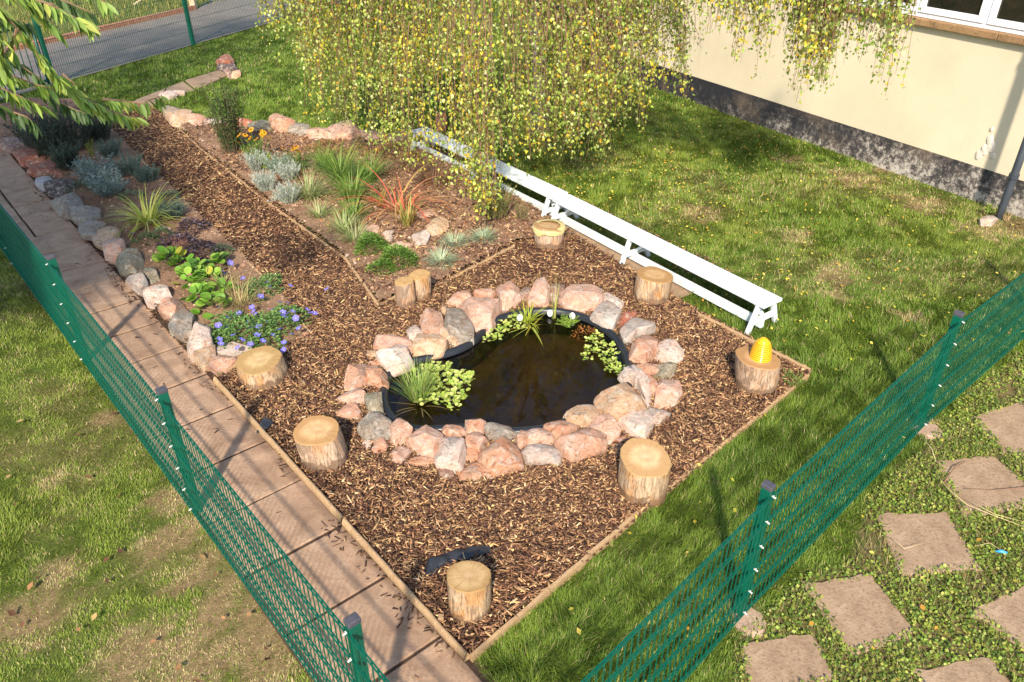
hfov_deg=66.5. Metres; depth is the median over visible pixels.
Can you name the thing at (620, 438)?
rock
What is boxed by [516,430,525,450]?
rock
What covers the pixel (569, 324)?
feathery pond plant
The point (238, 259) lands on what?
bed soil
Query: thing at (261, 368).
log stump
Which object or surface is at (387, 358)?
rock
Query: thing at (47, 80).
metal gate
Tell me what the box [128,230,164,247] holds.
plant
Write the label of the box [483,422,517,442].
rock
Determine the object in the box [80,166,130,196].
dusty miller
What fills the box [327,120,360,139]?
rock
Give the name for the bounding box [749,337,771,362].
ribbed dome
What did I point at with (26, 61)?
road
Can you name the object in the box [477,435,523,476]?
rock
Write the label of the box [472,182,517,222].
rosemary bush
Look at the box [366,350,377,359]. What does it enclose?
rock
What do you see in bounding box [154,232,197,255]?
coral bells
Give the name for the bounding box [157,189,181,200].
cushion plant
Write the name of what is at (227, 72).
rock
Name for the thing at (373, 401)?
rock
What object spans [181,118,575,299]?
bed soil
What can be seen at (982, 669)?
stepping slab
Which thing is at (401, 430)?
rock
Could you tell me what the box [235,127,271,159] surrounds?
daisy plant
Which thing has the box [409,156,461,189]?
brown grass
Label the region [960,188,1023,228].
dry weed
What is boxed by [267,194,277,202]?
wormwood plant
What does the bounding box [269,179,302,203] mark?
lavender bush
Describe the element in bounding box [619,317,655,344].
rock
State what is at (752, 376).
log stump
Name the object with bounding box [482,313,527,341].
water lettuce
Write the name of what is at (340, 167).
grass clump
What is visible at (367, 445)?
rock
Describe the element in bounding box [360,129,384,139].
rock
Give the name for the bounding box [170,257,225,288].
elephant ears
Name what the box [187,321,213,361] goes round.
rock
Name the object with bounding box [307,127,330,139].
rock
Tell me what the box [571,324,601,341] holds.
pond moss
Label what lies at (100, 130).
dark shrub
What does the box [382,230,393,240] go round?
rock
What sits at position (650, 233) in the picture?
bench litter
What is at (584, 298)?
rock
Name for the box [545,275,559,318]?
tall reed
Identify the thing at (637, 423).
rock
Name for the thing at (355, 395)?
rock
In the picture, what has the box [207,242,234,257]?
cushion plant
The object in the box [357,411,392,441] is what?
rock
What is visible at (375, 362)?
rock
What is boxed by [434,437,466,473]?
rock
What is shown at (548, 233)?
log stump
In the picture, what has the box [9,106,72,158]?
dark shrub
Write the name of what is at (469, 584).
log stump
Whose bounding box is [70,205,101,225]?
rock
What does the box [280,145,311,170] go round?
daisy plant
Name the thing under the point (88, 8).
verge grass
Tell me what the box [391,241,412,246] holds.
rock
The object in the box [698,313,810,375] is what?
timber edging
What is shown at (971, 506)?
dry stalk
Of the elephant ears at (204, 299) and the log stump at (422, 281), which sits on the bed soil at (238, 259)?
the elephant ears at (204, 299)
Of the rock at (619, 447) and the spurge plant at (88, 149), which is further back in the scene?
the spurge plant at (88, 149)
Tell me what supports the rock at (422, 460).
on the mulch bed
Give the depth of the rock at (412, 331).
7.29 m
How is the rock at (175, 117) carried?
on the ground at (140, 664)
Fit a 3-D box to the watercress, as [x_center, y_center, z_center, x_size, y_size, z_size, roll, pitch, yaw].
[-0.606,0.347,6.696,0.583,0.042,0.659,0,33,0]
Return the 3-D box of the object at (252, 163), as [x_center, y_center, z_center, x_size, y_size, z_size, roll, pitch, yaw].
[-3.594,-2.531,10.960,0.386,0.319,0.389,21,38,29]
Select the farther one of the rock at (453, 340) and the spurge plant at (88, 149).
the spurge plant at (88, 149)
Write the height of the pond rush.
0.524 m
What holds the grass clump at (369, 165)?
on the bed soil at (312, 223)
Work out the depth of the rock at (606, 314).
7.53 m
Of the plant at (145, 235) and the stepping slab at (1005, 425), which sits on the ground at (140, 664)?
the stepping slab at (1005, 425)
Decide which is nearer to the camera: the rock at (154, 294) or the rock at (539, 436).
the rock at (539, 436)
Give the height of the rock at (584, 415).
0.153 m
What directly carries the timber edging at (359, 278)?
on the ground at (140, 664)
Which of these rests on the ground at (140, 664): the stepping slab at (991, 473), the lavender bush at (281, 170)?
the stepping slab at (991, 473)
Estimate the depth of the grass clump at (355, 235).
9.06 m
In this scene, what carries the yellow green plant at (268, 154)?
on the bed soil at (312, 223)
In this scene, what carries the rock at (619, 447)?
on the mulch bed
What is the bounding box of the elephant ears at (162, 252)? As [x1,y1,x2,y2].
[151,246,193,265]
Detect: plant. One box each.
[65,179,91,193]
[84,138,94,157]
[117,188,144,202]
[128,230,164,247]
[146,225,173,240]
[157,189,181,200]
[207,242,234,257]
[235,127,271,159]
[248,151,275,169]
[260,149,295,173]
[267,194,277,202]
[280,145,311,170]
[332,161,466,226]
[353,231,389,256]
[364,242,419,275]
[555,313,578,327]
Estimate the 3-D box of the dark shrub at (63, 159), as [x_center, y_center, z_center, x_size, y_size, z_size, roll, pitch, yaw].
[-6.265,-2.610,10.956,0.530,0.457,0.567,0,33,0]
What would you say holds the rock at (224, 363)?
on the mulch bed
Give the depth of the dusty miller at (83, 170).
10.61 m
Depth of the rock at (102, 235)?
9.07 m
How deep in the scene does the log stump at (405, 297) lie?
7.75 m
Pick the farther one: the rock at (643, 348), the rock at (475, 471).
the rock at (643, 348)
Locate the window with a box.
[847,0,1023,35]
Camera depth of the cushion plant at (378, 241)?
8.79 m
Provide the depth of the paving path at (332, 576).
5.75 m
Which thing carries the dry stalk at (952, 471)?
on the stepping slab at (991, 473)
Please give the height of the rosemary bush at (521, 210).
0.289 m
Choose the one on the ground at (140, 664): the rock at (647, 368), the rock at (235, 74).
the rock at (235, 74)
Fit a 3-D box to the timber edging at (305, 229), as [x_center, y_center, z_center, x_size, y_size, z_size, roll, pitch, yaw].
[-2.555,-1.365,9.478,0.030,0.070,2.107,-23,39,-32]
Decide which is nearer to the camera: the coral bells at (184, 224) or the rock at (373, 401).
the rock at (373, 401)
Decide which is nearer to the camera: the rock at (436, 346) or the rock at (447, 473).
the rock at (447, 473)
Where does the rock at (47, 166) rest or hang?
on the ground at (140, 664)
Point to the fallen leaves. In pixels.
(94, 616)
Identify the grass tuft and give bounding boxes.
[422,243,462,270]
[434,231,473,248]
[467,222,500,243]
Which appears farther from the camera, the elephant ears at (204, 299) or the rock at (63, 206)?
the rock at (63, 206)
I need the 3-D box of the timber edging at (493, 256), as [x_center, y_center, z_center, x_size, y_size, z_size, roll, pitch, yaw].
[-0.396,-0.806,8.596,0.031,0.084,1.282,25,40,33]
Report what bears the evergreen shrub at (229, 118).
on the bed soil at (312, 223)
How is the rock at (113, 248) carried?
on the ground at (140, 664)
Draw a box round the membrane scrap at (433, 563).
[422,545,490,576]
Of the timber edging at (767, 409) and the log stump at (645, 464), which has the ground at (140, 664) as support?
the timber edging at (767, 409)
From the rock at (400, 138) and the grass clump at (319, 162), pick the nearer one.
the grass clump at (319, 162)
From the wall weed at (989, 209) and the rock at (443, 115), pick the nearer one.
the wall weed at (989, 209)
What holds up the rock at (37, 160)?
on the ground at (140, 664)
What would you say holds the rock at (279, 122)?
on the ground at (140, 664)
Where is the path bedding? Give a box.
[0,154,498,681]
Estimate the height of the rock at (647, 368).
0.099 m
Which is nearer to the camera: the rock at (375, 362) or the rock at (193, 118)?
the rock at (375, 362)
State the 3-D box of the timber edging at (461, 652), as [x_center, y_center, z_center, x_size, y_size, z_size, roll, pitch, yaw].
[-0.690,1.534,4.936,0.088,0.106,1.379,-24,40,-33]
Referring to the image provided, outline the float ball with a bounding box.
[517,314,522,320]
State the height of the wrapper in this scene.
0.033 m
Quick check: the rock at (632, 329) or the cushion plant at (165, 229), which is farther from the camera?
the cushion plant at (165, 229)
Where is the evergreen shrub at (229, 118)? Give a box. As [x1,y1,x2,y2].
[201,77,245,153]
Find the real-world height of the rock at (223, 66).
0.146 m
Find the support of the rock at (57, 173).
on the ground at (140, 664)
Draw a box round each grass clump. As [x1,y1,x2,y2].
[276,164,338,204]
[289,137,349,172]
[299,134,384,185]
[303,197,333,221]
[314,159,387,206]
[316,204,365,234]
[328,189,376,228]
[329,217,376,243]
[330,141,406,186]
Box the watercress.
[411,361,474,405]
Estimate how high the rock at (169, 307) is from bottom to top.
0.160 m
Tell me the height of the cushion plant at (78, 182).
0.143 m
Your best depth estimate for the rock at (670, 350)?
7.01 m
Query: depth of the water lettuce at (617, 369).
6.95 m
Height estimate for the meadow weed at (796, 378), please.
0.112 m
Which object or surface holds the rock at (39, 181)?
on the bed soil at (238, 259)
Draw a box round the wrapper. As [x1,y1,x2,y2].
[995,549,1007,553]
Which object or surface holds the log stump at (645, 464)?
on the mulch bed
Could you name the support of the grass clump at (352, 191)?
on the bed soil at (312, 223)
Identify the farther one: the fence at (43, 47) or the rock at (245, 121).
the fence at (43, 47)
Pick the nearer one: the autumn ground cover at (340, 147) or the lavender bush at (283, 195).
the lavender bush at (283, 195)
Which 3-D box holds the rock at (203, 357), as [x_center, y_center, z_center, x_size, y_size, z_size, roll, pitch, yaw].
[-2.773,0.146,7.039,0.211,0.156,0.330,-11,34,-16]
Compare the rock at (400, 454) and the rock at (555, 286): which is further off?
the rock at (555, 286)
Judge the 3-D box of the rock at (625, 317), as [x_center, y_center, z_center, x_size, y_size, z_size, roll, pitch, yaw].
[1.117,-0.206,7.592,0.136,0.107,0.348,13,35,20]
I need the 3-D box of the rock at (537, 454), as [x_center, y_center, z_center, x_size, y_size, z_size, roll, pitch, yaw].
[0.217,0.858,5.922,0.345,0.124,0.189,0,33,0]
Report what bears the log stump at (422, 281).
on the mulch bed
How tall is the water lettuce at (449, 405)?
0.034 m
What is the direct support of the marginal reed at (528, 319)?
in the garden pond
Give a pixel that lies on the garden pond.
(522, 381)
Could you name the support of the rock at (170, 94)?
on the ground at (140, 664)
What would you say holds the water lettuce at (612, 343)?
on the garden pond
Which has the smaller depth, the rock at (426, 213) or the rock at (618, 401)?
the rock at (618, 401)
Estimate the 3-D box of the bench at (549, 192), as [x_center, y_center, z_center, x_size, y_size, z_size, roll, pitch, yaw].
[-0.412,-2.366,10.790,0.469,0.340,3.304,-22,39,-31]
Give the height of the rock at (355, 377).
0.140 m
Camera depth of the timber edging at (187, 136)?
12.35 m
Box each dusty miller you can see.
[67,151,114,180]
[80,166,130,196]
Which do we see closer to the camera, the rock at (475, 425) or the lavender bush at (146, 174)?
the rock at (475, 425)
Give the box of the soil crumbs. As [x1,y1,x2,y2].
[0,101,573,355]
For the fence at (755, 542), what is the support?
on the ground at (140, 664)
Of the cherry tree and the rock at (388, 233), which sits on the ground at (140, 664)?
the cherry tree
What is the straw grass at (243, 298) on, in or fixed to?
on the bed soil at (238, 259)
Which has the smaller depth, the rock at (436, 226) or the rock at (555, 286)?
the rock at (555, 286)
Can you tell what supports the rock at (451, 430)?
on the mulch bed
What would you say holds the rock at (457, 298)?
on the mulch bed
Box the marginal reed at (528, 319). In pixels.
[505,298,551,342]
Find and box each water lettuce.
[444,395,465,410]
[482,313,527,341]
[580,329,620,359]
[600,356,624,374]
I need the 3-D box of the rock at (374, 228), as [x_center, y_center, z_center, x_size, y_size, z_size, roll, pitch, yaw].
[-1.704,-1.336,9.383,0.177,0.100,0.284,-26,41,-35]
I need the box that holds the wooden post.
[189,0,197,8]
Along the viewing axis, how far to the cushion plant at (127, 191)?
10.13 m
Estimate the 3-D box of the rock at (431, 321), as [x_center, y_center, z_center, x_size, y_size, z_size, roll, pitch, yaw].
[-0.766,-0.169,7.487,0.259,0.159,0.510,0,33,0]
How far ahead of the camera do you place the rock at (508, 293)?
7.86 m
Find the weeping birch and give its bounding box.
[255,0,921,224]
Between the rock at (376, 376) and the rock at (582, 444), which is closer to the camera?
the rock at (582, 444)
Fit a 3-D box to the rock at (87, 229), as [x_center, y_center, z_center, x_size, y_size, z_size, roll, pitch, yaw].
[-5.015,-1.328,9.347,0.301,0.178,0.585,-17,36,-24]
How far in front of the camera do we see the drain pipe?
9.45 m
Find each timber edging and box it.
[177,127,200,148]
[200,148,265,200]
[213,377,344,522]
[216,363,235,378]
[265,200,343,256]
[342,518,469,661]
[344,257,379,306]
[434,245,514,287]
[470,511,638,662]
[641,374,808,514]
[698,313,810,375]
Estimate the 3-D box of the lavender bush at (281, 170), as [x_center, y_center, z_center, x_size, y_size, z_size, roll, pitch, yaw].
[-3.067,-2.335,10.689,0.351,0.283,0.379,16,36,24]
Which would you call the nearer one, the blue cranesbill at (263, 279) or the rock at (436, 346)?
the rock at (436, 346)
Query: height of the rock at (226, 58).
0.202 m
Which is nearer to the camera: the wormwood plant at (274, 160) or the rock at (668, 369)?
the rock at (668, 369)
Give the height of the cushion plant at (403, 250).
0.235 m
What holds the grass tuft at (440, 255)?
on the bed soil at (312, 223)
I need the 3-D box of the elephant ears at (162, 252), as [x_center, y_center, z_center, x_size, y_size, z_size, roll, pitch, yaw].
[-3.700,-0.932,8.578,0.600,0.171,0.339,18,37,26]
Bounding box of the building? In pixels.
[573,0,1023,217]
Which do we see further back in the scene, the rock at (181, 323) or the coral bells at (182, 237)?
the coral bells at (182, 237)
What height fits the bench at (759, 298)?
0.340 m
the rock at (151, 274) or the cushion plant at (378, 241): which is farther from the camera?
the cushion plant at (378, 241)
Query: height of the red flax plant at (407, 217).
0.622 m
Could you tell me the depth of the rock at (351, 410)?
6.35 m
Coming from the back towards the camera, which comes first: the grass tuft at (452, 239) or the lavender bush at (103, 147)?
the lavender bush at (103, 147)
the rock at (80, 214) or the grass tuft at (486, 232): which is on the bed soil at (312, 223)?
the grass tuft at (486, 232)
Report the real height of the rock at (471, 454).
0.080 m
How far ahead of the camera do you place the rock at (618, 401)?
6.31 m
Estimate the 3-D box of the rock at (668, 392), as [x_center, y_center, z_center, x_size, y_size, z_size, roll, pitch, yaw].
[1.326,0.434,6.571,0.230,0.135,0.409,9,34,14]
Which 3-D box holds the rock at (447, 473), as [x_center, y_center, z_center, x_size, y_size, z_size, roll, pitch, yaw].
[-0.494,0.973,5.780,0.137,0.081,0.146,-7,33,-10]
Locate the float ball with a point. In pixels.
(519, 318)
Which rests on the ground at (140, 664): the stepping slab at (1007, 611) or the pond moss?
the stepping slab at (1007, 611)
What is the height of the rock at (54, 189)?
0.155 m
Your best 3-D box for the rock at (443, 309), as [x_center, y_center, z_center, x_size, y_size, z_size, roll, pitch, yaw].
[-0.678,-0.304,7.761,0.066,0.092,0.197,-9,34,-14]
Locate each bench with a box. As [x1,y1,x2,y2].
[412,127,567,216]
[551,194,782,334]
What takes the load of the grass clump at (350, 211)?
on the bed soil at (312, 223)
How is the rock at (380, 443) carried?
on the mulch bed
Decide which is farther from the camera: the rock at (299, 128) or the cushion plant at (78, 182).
the rock at (299, 128)
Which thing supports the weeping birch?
on the ground at (140, 664)
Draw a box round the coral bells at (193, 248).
[185,239,223,261]
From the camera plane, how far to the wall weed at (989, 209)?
9.77 m
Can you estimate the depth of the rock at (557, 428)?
6.13 m
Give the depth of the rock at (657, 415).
6.29 m
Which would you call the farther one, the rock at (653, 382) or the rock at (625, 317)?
the rock at (625, 317)
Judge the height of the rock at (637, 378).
0.176 m
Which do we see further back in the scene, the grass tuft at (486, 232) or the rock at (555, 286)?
the grass tuft at (486, 232)
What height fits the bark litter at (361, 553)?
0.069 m
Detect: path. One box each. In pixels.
[0,150,482,681]
[122,70,226,110]
[537,209,692,298]
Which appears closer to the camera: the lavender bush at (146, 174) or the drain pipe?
the drain pipe
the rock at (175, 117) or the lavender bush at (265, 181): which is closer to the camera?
the lavender bush at (265, 181)
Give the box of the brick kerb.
[4,5,195,51]
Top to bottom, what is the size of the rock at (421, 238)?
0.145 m
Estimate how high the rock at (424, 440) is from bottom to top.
0.164 m
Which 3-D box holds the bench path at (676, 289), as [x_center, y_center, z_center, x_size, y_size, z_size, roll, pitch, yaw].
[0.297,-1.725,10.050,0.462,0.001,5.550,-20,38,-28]
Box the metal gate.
[0,24,50,93]
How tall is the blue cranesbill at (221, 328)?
0.186 m
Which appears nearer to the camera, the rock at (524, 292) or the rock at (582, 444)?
the rock at (582, 444)
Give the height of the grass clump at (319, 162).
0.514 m
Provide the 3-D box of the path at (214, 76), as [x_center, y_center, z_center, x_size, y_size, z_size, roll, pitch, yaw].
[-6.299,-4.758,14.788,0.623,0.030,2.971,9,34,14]
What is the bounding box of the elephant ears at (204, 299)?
[179,278,241,318]
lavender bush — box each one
[91,137,123,157]
[106,150,142,176]
[126,161,161,183]
[156,196,189,218]
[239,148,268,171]
[249,167,276,191]
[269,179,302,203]
[273,159,300,180]
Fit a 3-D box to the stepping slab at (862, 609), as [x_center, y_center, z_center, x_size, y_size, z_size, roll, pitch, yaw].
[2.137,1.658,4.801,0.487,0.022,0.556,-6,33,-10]
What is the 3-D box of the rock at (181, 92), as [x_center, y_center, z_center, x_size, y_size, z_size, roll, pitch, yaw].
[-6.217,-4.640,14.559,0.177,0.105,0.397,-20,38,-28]
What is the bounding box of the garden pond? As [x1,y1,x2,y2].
[380,307,632,432]
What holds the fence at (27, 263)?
on the ground at (140, 664)
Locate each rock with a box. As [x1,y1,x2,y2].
[0,137,27,154]
[13,147,40,168]
[26,156,46,166]
[26,159,56,177]
[35,176,52,191]
[43,178,79,198]
[49,192,83,220]
[50,169,64,176]
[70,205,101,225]
[78,219,105,241]
[92,226,120,250]
[103,238,125,264]
[115,248,144,277]
[125,272,148,296]
[142,267,159,283]
[142,284,172,308]
[158,90,177,99]
[158,297,185,320]
[163,106,192,128]
[168,308,195,342]
[174,90,184,95]
[184,113,206,124]
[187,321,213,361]
[193,344,216,371]
[208,355,236,374]
[215,54,234,64]
[216,341,251,356]
[217,63,237,71]
[223,69,231,79]
[231,70,240,78]
[237,117,252,126]
[247,119,272,131]
[268,113,295,131]
[287,122,310,135]
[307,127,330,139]
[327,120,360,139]
[337,388,365,405]
[337,402,361,419]
[344,364,366,390]
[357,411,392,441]
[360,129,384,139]
[362,440,370,449]
[364,392,383,414]
[365,224,380,232]
[365,365,388,389]
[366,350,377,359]
[367,361,379,364]
[372,437,389,453]
[373,334,412,353]
[376,344,414,376]
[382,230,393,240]
[389,130,407,140]
[389,446,411,463]
[390,418,413,446]
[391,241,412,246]
[405,424,444,457]
[405,456,433,466]
[406,324,422,341]
[411,230,429,245]
[411,333,448,359]
[416,209,437,217]
[420,308,443,333]
[426,216,448,235]
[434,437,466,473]
[435,112,447,131]
[437,468,453,479]
[440,305,446,314]
[440,325,458,347]
[441,424,467,437]
[444,307,473,344]
[445,290,472,306]
[455,462,492,480]
[458,297,501,332]
[465,419,485,433]
[465,431,489,451]
[466,446,478,462]
[473,288,496,297]
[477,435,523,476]
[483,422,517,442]
[495,281,520,312]
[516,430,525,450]
[520,287,530,302]
[521,444,562,465]
[526,428,555,444]
[527,276,549,307]
[543,420,577,437]
[550,283,564,304]
[554,427,607,462]
[559,284,603,312]
[563,404,601,428]
[588,414,620,446]
[590,300,621,329]
[593,382,647,421]
[603,292,623,308]
[610,443,621,454]
[614,435,630,442]
[617,365,651,407]
[617,409,652,437]
[618,311,636,328]
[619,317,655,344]
[629,335,657,364]
[636,363,658,374]
[646,373,657,396]
[648,408,670,424]
[653,362,676,378]
[654,339,683,363]
[654,379,683,408]
[978,215,997,226]
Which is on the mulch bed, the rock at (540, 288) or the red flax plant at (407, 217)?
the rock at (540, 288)
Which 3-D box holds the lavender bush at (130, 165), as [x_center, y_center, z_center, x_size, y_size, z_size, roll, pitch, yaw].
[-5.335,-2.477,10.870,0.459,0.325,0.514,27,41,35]
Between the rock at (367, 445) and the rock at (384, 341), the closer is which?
the rock at (367, 445)
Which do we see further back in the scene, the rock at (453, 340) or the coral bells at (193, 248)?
the coral bells at (193, 248)
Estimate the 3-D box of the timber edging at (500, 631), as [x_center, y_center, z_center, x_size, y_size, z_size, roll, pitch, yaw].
[0.319,1.524,4.968,0.029,0.083,1.588,28,42,36]
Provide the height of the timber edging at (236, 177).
0.072 m
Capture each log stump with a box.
[236,346,288,391]
[293,415,348,472]
[395,277,415,308]
[408,269,430,301]
[447,561,491,624]
[532,219,565,249]
[617,438,671,509]
[633,266,672,305]
[735,346,780,395]
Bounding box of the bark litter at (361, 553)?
[2,136,454,678]
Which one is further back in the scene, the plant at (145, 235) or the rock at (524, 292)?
the plant at (145, 235)
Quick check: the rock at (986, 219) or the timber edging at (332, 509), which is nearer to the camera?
the timber edging at (332, 509)
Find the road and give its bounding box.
[0,0,339,99]
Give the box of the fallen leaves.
[6,90,1017,681]
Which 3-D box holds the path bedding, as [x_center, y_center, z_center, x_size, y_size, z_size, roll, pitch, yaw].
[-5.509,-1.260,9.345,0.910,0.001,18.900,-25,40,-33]
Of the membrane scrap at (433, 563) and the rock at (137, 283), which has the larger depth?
the rock at (137, 283)
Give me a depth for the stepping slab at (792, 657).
4.50 m
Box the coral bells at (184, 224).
[174,217,212,236]
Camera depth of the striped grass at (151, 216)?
9.50 m
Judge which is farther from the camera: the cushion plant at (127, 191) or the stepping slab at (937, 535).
the cushion plant at (127, 191)
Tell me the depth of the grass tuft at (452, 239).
9.03 m
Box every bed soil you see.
[0,98,311,357]
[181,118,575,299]
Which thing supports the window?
in the building
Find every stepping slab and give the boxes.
[741,634,835,681]
[800,574,915,655]
[876,511,983,576]
[913,657,1009,681]
[936,456,1023,518]
[971,402,1023,457]
[971,585,1023,649]
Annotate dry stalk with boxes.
[933,470,1023,526]
[944,461,964,482]
[971,487,1023,489]
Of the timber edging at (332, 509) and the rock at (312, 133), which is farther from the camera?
the rock at (312, 133)
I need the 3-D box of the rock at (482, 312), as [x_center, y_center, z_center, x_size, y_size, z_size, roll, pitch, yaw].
[-0.313,-0.275,7.649,0.456,0.226,0.701,0,33,0]
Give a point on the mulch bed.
(511, 271)
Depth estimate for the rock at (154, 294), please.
7.89 m
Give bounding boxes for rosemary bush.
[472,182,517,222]
[514,198,529,219]
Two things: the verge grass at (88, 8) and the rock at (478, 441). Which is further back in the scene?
the verge grass at (88, 8)
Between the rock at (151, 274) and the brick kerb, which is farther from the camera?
the brick kerb
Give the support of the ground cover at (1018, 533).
on the ground at (140, 664)
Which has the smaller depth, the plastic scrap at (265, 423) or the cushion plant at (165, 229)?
the plastic scrap at (265, 423)
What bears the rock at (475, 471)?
on the mulch bed
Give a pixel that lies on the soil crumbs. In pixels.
(304, 333)
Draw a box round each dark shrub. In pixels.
[4,111,51,149]
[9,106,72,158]
[32,98,97,151]
[44,137,82,171]
[65,104,113,142]
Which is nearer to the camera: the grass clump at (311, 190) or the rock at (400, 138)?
the grass clump at (311, 190)
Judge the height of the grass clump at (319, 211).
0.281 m
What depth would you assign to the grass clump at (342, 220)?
9.30 m
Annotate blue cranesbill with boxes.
[207,301,317,354]
[222,260,328,302]
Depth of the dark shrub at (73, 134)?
11.55 m
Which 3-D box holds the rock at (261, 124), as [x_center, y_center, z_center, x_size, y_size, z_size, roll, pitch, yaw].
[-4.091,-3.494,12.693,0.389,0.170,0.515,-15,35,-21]
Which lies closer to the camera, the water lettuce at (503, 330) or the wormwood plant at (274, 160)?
the water lettuce at (503, 330)
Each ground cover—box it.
[300,139,422,165]
[729,351,1023,681]
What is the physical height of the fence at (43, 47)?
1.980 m
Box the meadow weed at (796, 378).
[783,368,808,387]
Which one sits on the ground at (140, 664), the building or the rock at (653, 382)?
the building
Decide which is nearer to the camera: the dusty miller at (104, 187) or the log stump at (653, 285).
the log stump at (653, 285)
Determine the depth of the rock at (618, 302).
7.80 m
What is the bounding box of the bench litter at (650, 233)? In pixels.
[458,140,734,279]
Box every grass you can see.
[0,0,214,45]
[98,184,188,238]
[192,261,270,317]
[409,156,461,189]
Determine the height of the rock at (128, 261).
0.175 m
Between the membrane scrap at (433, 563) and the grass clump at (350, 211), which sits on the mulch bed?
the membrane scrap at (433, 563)
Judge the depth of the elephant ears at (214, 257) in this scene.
8.48 m
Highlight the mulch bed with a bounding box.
[113,105,811,651]
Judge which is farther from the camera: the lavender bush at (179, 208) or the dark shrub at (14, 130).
the dark shrub at (14, 130)
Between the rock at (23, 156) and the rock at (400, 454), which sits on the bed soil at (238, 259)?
the rock at (23, 156)
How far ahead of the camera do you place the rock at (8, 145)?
11.83 m
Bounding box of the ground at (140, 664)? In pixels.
[0,0,1023,681]
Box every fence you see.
[0,204,389,681]
[30,0,338,83]
[581,273,1023,681]
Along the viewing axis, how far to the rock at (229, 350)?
7.11 m
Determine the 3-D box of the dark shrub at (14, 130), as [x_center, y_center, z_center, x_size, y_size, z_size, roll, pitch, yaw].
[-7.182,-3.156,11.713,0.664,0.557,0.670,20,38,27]
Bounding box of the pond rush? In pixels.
[383,354,452,415]
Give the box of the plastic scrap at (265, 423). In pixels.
[257,417,272,432]
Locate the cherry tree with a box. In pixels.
[0,0,170,139]
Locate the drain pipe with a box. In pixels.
[995,137,1023,221]
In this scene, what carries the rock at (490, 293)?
on the mulch bed
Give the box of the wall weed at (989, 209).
[980,200,998,214]
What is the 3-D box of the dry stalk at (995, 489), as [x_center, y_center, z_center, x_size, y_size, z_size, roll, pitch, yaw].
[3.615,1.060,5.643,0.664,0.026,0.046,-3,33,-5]
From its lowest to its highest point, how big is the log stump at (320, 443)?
0.359 m
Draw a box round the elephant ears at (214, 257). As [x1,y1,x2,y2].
[198,251,228,268]

